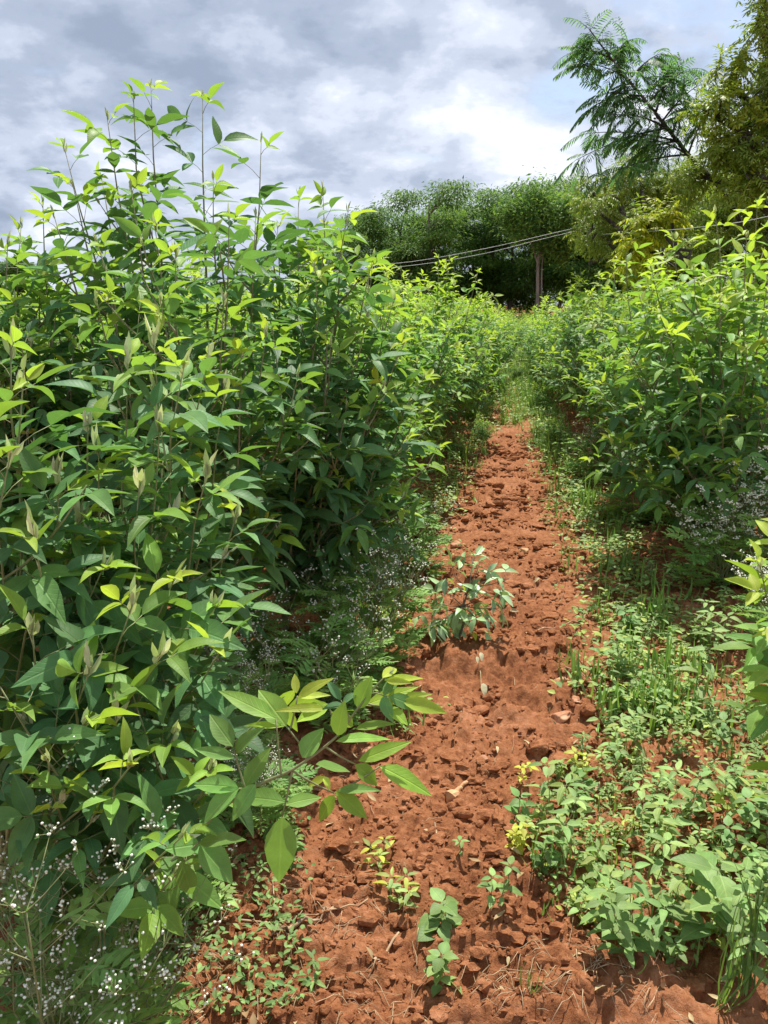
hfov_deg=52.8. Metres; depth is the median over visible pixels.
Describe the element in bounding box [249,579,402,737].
white flowered weed
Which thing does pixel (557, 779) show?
weed
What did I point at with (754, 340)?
pigeon pea bush
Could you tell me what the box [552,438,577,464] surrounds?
weed
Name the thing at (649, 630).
weed
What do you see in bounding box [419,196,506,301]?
broadleaf tree
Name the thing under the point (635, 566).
weed
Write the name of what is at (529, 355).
pigeon pea bush
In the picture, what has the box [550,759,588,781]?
weed
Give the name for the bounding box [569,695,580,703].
rock
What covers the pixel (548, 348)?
pigeon pea bush
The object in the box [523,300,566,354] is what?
pigeon pea bush
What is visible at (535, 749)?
soil clod
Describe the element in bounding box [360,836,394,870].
weed
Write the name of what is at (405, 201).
broadleaf tree
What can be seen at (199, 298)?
pigeon pea bush
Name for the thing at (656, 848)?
weed
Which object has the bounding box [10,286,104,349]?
pigeon pea bush
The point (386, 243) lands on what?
broadleaf tree
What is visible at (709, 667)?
broadleaf weed
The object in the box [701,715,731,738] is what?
weed
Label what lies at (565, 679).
rock
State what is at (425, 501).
weed
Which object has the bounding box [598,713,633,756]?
weed
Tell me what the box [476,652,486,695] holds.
withered leaf
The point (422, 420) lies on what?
pigeon pea bush
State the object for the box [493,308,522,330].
pigeon pea bush
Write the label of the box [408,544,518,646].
path seedling
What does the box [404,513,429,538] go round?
weed
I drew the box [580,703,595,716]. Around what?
soil clod
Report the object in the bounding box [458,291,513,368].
pigeon pea bush
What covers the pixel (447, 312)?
pigeon pea bush
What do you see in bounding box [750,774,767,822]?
weed
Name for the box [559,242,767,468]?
pigeon pea bush
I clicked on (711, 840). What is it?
weed
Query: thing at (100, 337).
pigeon pea bush
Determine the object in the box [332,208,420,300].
broadleaf tree
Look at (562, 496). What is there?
weed
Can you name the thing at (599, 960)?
dry straw
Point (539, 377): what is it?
pigeon pea bush
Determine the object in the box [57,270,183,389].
pigeon pea bush
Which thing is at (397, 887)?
weed
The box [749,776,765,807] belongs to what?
weed
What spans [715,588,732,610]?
weed
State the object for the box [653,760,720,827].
weed
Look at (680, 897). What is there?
weed
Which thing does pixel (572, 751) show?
weed
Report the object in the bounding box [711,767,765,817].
weed
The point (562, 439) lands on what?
weed
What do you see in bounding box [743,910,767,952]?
weed
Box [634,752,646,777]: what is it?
weed
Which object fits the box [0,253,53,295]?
distant wood
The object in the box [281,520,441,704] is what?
white flowered weed
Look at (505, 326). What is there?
pigeon pea bush
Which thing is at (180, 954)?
stick
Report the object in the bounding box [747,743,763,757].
weed
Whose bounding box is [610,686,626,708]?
weed
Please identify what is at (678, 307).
pigeon pea bush
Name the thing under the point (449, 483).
weed
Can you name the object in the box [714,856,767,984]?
broadleaf weed
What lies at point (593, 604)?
weed
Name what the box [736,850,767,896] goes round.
weed
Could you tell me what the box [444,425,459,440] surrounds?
weed
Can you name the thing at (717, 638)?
weed
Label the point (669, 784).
weed
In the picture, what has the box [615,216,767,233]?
overhead wire
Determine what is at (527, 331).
pigeon pea bush
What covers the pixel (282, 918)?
ground cover
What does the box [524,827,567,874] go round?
grass tuft
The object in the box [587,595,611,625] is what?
grass tuft
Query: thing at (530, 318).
pigeon pea bush
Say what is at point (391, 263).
overhead wire
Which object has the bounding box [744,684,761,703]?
weed
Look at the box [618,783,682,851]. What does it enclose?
weed
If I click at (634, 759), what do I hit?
weed
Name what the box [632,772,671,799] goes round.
weed
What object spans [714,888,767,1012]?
grass tuft
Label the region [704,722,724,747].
weed
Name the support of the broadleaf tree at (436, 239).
on the ground at (760, 992)
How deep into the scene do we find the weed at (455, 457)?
7.33 m
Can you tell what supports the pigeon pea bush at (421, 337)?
on the ground at (760, 992)
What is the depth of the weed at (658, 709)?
2.83 m
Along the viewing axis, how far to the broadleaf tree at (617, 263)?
40.71 m
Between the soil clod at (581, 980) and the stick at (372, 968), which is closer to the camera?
the soil clod at (581, 980)
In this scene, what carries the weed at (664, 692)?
on the ground at (760, 992)
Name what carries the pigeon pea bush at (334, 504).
on the ground at (760, 992)
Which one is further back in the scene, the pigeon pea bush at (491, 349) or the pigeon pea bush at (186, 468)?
the pigeon pea bush at (491, 349)
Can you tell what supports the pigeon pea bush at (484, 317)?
on the ground at (760, 992)
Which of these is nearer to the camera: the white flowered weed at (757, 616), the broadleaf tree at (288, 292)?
the white flowered weed at (757, 616)
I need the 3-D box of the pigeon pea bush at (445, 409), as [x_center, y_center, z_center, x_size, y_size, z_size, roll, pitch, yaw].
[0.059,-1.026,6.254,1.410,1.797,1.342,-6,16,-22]
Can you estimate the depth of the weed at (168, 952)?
1.77 m
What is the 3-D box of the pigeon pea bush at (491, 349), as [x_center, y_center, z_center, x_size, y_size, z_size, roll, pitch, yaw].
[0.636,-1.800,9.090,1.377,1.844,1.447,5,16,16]
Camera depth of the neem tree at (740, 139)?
8.48 m
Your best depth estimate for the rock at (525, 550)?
4.83 m
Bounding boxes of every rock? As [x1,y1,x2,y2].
[359,746,382,760]
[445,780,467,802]
[450,540,462,547]
[519,548,528,553]
[550,710,571,723]
[554,676,569,681]
[569,520,578,527]
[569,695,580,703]
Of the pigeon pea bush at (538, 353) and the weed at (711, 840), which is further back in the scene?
the pigeon pea bush at (538, 353)
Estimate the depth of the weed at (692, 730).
2.67 m
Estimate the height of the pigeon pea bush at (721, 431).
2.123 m
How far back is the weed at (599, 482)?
6.23 m
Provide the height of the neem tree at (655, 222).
3.029 m
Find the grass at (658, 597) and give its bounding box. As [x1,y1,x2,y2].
[266,345,767,974]
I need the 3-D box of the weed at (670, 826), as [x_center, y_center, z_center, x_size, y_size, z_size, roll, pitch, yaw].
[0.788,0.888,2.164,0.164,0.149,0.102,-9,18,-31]
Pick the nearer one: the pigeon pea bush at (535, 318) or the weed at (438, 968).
the weed at (438, 968)
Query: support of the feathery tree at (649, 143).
on the ground at (760, 992)
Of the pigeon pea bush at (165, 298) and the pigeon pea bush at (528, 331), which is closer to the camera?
the pigeon pea bush at (165, 298)
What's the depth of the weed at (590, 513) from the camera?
5.43 m
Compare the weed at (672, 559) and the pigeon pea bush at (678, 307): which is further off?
the pigeon pea bush at (678, 307)
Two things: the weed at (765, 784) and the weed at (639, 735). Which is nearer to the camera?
the weed at (765, 784)
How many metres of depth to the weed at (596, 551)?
4.51 m
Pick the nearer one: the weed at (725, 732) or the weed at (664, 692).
the weed at (725, 732)
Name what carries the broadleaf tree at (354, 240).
on the ground at (760, 992)
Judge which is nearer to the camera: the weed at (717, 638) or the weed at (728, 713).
the weed at (728, 713)
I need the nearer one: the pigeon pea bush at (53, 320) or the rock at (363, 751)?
the rock at (363, 751)
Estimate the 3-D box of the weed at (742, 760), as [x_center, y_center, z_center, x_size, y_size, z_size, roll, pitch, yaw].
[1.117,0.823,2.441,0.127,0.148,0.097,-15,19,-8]
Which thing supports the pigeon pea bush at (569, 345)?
on the ground at (760, 992)
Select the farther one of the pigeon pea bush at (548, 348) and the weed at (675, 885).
the pigeon pea bush at (548, 348)
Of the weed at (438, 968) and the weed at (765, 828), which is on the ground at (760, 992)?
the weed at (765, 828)
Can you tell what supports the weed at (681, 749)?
on the ground at (760, 992)
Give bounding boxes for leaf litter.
[181,443,728,1023]
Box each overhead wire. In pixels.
[5,231,573,270]
[9,223,594,265]
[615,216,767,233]
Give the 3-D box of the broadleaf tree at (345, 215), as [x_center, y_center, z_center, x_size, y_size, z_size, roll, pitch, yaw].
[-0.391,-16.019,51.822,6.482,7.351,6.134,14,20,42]
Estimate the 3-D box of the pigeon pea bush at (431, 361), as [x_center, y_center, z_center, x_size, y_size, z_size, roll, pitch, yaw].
[-0.035,-0.902,5.616,1.354,1.930,1.486,-1,15,-5]
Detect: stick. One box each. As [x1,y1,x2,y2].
[178,898,238,957]
[204,898,367,923]
[270,925,285,936]
[272,881,277,935]
[286,899,341,930]
[358,952,388,978]
[373,931,399,961]
[525,620,579,633]
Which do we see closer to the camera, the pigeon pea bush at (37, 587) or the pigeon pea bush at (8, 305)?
the pigeon pea bush at (37, 587)
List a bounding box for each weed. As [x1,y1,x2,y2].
[0,682,254,1023]
[0,868,208,1023]
[125,912,179,964]
[133,819,232,922]
[192,617,291,763]
[197,729,320,841]
[198,565,298,676]
[213,882,238,919]
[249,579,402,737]
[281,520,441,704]
[289,830,306,872]
[304,949,329,992]
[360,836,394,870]
[371,483,464,577]
[372,866,419,911]
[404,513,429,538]
[417,887,462,942]
[418,498,440,514]
[423,941,461,996]
[437,489,456,516]
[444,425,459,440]
[444,477,455,490]
[448,433,466,452]
[448,450,460,464]
[453,835,470,856]
[477,856,522,908]
[504,786,535,829]
[505,823,533,854]
[515,762,539,782]
[516,805,553,839]
[523,757,591,827]
[530,836,566,874]
[537,797,554,819]
[538,787,594,865]
[543,758,564,788]
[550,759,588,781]
[551,428,566,454]
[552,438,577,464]
[553,489,571,501]
[560,416,629,478]
[561,433,579,457]
[561,785,594,818]
[564,746,596,773]
[565,874,595,923]
[567,838,592,867]
[570,767,598,801]
[572,731,592,759]
[575,838,616,898]
[576,813,608,836]
[580,832,597,847]
[580,861,679,968]
[584,545,616,572]
[585,598,597,616]
[586,510,599,523]
[589,865,634,936]
[591,543,618,565]
[592,442,668,529]
[592,476,606,488]
[592,499,614,521]
[593,749,615,780]
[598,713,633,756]
[601,780,620,804]
[602,708,616,730]
[605,739,628,764]
[605,824,624,838]
[606,629,643,680]
[610,504,624,519]
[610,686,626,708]
[612,605,642,632]
[614,566,635,582]
[617,766,639,794]
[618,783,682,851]
[619,706,657,756]
[620,714,645,745]
[622,688,648,709]
[623,810,645,829]
[625,746,652,770]
[628,515,639,527]
[630,832,710,925]
[631,554,641,573]
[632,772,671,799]
[632,824,671,870]
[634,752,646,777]
[636,799,693,850]
[640,455,695,530]
[641,793,667,818]
[642,557,655,588]
[642,616,658,637]
[646,768,679,794]
[648,686,676,704]
[651,597,675,609]
[653,708,667,725]
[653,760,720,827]
[656,700,705,743]
[658,851,752,946]
[659,931,687,965]
[661,482,767,587]
[661,564,680,591]
[661,881,690,901]
[665,558,682,582]
[670,899,695,932]
[671,740,690,759]
[672,722,691,735]
[673,628,729,702]
[675,677,698,697]
[678,642,698,663]
[679,837,736,891]
[680,825,712,853]
[685,599,730,645]
[685,783,707,816]
[686,618,701,641]
[693,767,716,795]
[694,606,743,657]
[694,883,716,897]
[695,445,767,604]
[696,644,711,667]
[698,689,720,727]
[700,758,719,778]
[700,824,723,848]
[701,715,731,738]
[702,893,754,949]
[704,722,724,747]
[709,851,728,875]
[710,711,743,758]
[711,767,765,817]
[713,815,748,860]
[714,585,735,601]
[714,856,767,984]
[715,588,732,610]
[715,748,758,785]
[721,698,742,723]
[721,767,745,792]
[722,544,767,634]
[732,787,767,840]
[734,710,748,738]
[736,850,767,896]
[736,855,767,914]
[741,772,767,831]
[741,804,767,833]
[741,832,767,856]
[742,841,767,872]
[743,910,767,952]
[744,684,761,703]
[747,731,767,748]
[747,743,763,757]
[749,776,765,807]
[750,746,766,778]
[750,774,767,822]
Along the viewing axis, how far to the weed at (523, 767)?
2.47 m
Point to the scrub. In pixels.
(516, 309)
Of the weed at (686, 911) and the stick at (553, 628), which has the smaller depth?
the weed at (686, 911)
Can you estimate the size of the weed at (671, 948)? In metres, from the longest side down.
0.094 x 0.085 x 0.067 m
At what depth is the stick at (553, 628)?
3.71 m
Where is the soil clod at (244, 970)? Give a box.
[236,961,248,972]
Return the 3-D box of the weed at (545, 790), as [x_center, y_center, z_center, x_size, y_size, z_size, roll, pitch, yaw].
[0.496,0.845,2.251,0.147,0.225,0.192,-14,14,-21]
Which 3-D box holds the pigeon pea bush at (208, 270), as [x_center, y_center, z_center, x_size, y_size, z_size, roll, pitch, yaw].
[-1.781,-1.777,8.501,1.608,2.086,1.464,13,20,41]
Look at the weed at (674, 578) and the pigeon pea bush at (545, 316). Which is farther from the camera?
the pigeon pea bush at (545, 316)
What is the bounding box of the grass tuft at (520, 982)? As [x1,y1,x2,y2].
[511,963,549,994]
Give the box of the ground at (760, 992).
[0,306,767,1023]
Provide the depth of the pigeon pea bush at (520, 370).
15.05 m
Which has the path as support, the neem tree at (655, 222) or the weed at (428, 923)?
the weed at (428, 923)
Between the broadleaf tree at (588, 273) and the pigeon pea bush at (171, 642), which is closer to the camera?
the pigeon pea bush at (171, 642)
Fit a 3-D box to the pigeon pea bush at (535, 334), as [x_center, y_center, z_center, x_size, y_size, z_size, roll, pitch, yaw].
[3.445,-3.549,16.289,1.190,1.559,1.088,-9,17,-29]
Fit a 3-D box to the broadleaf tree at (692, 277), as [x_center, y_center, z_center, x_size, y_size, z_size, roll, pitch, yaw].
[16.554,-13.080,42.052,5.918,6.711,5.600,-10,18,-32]
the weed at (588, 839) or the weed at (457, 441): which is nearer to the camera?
the weed at (588, 839)
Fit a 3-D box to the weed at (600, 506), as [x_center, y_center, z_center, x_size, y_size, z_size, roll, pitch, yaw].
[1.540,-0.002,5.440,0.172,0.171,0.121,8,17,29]
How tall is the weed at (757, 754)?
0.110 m
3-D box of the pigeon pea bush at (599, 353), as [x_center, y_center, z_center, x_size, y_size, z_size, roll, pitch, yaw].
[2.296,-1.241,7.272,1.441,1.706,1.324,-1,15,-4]
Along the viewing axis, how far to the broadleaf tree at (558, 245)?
35.46 m
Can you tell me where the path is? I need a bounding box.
[201,387,767,1023]
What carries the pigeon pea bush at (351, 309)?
on the ground at (760, 992)
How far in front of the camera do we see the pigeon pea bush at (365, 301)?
10.19 m
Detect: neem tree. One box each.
[562,142,729,292]
[610,190,693,310]
[663,151,767,298]
[666,0,767,218]
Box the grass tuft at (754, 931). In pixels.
[735,865,767,996]
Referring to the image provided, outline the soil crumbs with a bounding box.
[150,433,767,1023]
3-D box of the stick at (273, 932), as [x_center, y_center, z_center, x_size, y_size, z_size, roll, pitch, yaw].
[-0.240,1.040,1.937,0.116,0.026,0.016,-12,19,-38]
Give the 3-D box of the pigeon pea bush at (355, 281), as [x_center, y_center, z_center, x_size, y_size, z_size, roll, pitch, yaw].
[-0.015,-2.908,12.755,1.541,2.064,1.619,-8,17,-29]
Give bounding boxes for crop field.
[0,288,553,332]
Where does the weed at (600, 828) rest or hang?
on the ground at (760, 992)
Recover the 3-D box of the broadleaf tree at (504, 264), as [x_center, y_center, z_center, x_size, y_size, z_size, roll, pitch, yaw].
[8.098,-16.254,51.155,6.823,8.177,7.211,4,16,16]
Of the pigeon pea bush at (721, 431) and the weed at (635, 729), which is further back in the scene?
the pigeon pea bush at (721, 431)
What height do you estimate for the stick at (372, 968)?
0.044 m
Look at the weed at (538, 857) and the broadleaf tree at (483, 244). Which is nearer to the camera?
the weed at (538, 857)
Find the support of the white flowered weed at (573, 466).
on the ground at (760, 992)
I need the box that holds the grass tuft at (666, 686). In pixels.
[657,653,700,701]
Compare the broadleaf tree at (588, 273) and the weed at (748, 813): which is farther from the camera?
the broadleaf tree at (588, 273)
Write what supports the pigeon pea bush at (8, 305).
on the ground at (760, 992)
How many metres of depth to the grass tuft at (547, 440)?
7.75 m
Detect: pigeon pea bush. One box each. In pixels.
[0,77,328,656]
[0,191,218,602]
[0,214,115,640]
[0,318,177,895]
[0,532,318,907]
[0,666,446,969]
[1,287,107,395]
[3,252,181,518]
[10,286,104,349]
[19,313,291,770]
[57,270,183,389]
[85,257,273,433]
[167,244,445,543]
[176,266,215,341]
[179,256,336,476]
[180,248,264,346]
[180,298,202,359]
[201,289,252,329]
[211,180,450,631]
[216,269,305,320]
[244,284,432,494]
[267,263,364,337]
[287,247,471,466]
[318,271,385,330]
[320,269,478,461]
[353,272,419,342]
[361,290,485,451]
[371,254,501,446]
[381,253,511,439]
[388,290,427,327]
[403,276,498,429]
[412,294,503,386]
[423,287,521,395]
[424,291,512,411]
[439,303,500,417]
[440,294,505,340]
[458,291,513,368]
[459,400,480,423]
[466,298,515,365]
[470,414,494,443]
[474,304,518,376]
[489,367,504,395]
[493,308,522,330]
[494,308,525,357]
[499,306,519,336]
[504,325,519,354]
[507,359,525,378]
[516,305,558,361]
[517,319,554,351]
[519,312,553,351]
[521,294,593,372]
[522,304,568,363]
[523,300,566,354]
[523,307,557,373]
[523,308,560,368]
[525,289,601,409]
[528,305,552,344]
[529,289,600,386]
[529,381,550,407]
[532,306,586,400]
[536,270,636,422]
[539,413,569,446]
[544,298,618,405]
[545,293,616,429]
[546,286,696,458]
[547,245,698,432]
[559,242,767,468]
[579,192,767,552]
[583,291,764,486]
[605,284,647,323]
[611,290,659,331]
[626,283,677,338]
[658,274,729,333]
[665,279,735,328]
[686,259,767,403]
[711,518,767,797]
[725,282,767,440]
[726,260,766,306]
[737,308,767,437]
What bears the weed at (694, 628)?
on the ground at (760, 992)
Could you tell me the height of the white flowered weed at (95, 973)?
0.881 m
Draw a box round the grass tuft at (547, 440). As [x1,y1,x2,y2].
[541,423,553,455]
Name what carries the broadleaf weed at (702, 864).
on the ground at (760, 992)
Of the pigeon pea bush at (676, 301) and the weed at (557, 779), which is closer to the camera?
the weed at (557, 779)
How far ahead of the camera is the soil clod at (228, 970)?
1.79 m
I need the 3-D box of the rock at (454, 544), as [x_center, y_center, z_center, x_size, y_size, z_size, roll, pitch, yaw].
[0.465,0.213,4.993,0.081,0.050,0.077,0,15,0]
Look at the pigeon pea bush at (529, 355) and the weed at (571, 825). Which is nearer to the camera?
the weed at (571, 825)
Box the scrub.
[295,265,755,316]
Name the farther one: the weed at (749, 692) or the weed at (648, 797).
the weed at (749, 692)
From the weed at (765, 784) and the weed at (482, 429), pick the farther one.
the weed at (482, 429)
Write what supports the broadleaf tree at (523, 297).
on the ground at (760, 992)
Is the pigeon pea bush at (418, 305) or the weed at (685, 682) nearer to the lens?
the weed at (685, 682)
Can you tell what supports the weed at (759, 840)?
on the ground at (760, 992)
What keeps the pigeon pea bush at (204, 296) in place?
on the ground at (760, 992)
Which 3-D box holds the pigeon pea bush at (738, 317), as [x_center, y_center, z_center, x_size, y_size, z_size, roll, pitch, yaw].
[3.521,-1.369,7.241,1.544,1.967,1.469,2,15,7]
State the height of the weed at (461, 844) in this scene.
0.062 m
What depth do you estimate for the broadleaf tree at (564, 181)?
47.84 m
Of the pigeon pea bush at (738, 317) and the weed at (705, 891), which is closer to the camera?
the weed at (705, 891)
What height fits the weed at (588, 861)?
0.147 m
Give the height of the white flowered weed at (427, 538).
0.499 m
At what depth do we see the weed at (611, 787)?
2.40 m
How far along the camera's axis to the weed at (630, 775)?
2.43 m
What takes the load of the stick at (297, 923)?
on the path
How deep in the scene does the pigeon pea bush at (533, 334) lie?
13.79 m
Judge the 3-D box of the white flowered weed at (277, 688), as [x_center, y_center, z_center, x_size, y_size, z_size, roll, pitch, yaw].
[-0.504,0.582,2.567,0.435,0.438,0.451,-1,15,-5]
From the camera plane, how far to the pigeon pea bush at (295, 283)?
10.19 m
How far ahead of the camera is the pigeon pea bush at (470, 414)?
9.77 m
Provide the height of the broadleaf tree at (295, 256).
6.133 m
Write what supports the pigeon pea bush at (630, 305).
on the ground at (760, 992)
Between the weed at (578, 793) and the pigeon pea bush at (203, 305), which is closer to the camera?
the weed at (578, 793)
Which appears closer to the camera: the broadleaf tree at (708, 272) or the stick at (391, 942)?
the stick at (391, 942)
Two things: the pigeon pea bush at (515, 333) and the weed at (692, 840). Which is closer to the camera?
the weed at (692, 840)
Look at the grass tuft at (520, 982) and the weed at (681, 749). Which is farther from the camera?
the weed at (681, 749)
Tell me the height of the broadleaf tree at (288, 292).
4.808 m
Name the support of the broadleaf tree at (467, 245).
on the ground at (760, 992)
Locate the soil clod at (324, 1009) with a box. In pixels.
[319,1004,330,1014]
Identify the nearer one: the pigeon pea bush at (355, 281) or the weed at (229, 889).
the weed at (229, 889)
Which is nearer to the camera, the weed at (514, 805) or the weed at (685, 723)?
the weed at (514, 805)
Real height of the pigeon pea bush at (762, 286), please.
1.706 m
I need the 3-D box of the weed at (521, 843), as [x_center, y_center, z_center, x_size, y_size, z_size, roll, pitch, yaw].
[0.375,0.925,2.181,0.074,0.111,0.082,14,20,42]
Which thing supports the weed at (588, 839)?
on the ground at (760, 992)
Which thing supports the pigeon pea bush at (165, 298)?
on the ground at (760, 992)
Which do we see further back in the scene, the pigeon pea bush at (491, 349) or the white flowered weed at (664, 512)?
the pigeon pea bush at (491, 349)
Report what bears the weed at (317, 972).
on the path
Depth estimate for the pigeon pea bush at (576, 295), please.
9.46 m
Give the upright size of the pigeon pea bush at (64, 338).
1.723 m
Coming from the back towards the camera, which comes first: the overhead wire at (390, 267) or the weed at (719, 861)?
the overhead wire at (390, 267)
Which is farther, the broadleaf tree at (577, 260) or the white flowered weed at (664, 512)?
the broadleaf tree at (577, 260)
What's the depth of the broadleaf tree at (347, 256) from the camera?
42.34 m
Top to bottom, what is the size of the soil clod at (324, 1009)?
0.020 m
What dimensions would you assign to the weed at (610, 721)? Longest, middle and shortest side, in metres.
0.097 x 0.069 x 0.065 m
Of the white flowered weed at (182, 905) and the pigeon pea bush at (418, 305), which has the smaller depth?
the white flowered weed at (182, 905)
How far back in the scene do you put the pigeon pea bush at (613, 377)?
5.47 m
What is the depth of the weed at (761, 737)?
2.66 m
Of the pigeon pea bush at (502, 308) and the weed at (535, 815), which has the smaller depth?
the weed at (535, 815)
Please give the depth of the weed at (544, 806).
2.32 m
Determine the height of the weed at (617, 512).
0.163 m
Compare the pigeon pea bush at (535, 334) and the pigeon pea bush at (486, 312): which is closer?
the pigeon pea bush at (486, 312)
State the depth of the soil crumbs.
2.23 m
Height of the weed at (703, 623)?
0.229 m
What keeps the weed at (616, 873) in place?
on the ground at (760, 992)
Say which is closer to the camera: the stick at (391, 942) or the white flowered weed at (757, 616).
the stick at (391, 942)
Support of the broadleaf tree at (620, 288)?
on the ground at (760, 992)
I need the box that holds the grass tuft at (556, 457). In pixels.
[544,431,557,465]
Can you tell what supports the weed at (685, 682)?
on the ground at (760, 992)
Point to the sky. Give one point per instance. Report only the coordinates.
(368, 98)
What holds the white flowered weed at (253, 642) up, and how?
on the ground at (760, 992)
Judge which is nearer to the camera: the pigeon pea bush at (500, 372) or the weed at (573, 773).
the weed at (573, 773)
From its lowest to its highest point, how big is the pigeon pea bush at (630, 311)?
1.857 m
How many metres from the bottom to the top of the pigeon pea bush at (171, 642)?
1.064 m
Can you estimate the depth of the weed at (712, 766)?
2.50 m
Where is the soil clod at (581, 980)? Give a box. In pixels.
[571,970,594,1000]
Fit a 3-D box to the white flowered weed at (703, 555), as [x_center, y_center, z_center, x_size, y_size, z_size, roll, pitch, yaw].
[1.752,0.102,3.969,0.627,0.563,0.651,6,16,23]
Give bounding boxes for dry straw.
[175,482,734,1023]
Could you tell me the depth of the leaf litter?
2.05 m
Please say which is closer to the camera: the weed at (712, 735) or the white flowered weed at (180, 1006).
the white flowered weed at (180, 1006)
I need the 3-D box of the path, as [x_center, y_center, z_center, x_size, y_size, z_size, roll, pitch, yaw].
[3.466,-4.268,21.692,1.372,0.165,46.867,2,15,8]
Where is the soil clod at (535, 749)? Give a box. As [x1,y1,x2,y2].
[526,739,549,757]
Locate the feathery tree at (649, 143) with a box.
[553,9,765,306]
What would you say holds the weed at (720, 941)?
on the ground at (760, 992)
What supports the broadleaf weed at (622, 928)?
on the ground at (760, 992)
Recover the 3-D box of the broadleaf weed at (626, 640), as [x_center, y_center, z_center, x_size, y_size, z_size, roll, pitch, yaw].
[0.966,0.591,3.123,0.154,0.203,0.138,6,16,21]
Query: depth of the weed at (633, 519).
5.11 m
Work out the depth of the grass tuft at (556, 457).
7.25 m
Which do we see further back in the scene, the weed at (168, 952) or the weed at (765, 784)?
the weed at (765, 784)
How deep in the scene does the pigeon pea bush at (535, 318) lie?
17.81 m
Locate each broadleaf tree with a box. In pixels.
[277,233,348,294]
[284,241,353,300]
[289,229,376,302]
[325,212,398,292]
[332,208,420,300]
[332,213,405,291]
[345,203,448,298]
[370,185,436,277]
[382,175,490,307]
[403,206,488,310]
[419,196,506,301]
[438,212,518,304]
[451,184,534,307]
[456,193,552,312]
[466,204,534,310]
[478,177,592,313]
[487,165,596,313]
[489,175,603,310]
[531,185,599,310]
[539,188,628,305]
[567,199,648,306]
[594,199,662,291]
[609,207,705,305]
[656,220,730,301]
[671,223,730,293]
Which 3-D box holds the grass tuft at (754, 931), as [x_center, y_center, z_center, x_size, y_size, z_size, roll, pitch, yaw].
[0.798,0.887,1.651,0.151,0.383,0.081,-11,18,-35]
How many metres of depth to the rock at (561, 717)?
2.87 m
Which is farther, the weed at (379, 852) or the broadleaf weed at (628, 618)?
the broadleaf weed at (628, 618)
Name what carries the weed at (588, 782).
on the ground at (760, 992)
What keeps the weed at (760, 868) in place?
on the ground at (760, 992)
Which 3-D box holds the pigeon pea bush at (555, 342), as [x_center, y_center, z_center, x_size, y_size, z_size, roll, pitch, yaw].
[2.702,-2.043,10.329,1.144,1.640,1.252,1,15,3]
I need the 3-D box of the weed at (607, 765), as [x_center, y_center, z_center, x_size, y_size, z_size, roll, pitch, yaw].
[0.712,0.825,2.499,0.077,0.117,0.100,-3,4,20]
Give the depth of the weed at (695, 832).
2.13 m
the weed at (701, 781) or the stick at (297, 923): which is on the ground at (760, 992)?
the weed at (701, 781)
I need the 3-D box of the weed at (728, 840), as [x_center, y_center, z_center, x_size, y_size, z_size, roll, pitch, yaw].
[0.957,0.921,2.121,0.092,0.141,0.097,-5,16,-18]
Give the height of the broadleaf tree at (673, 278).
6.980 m
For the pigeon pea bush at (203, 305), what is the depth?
4.99 m
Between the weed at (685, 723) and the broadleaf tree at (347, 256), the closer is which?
the weed at (685, 723)
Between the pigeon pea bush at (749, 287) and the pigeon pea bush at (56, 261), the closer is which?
the pigeon pea bush at (56, 261)
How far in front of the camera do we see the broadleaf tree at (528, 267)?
40.66 m
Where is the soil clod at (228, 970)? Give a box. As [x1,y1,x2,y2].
[222,964,231,973]
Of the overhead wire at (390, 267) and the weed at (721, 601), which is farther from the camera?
the overhead wire at (390, 267)
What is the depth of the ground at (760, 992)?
2.64 m
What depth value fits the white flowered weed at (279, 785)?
2.23 m
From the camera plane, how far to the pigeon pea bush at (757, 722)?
1.64 m
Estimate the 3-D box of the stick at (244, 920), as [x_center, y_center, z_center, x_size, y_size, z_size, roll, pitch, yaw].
[-0.244,1.015,1.973,0.417,0.068,0.036,-2,15,-9]
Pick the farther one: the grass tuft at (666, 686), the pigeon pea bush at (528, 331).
the pigeon pea bush at (528, 331)
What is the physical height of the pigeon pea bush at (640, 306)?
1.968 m
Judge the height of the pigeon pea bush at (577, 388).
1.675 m
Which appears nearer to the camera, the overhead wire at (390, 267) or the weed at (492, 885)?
the weed at (492, 885)
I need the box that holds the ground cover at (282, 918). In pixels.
[0,344,767,1017]
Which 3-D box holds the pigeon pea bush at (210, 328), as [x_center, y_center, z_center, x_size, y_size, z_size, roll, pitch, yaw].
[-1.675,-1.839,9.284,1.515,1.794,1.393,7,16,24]
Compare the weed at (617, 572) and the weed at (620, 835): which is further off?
the weed at (617, 572)
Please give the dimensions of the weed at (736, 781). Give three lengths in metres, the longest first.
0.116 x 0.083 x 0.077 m
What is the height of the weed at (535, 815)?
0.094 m
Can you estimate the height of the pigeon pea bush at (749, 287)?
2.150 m
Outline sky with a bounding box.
[0,0,767,305]
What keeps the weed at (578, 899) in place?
on the ground at (760, 992)
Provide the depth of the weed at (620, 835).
2.24 m
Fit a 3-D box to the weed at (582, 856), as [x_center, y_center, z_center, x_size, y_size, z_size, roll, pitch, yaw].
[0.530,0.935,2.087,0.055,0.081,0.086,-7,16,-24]
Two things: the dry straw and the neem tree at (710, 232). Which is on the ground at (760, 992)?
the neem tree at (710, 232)
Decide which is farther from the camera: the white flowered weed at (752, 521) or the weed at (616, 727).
the white flowered weed at (752, 521)
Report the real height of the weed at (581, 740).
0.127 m
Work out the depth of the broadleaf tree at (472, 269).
42.37 m
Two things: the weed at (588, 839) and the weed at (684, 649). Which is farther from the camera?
the weed at (684, 649)
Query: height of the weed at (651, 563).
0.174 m

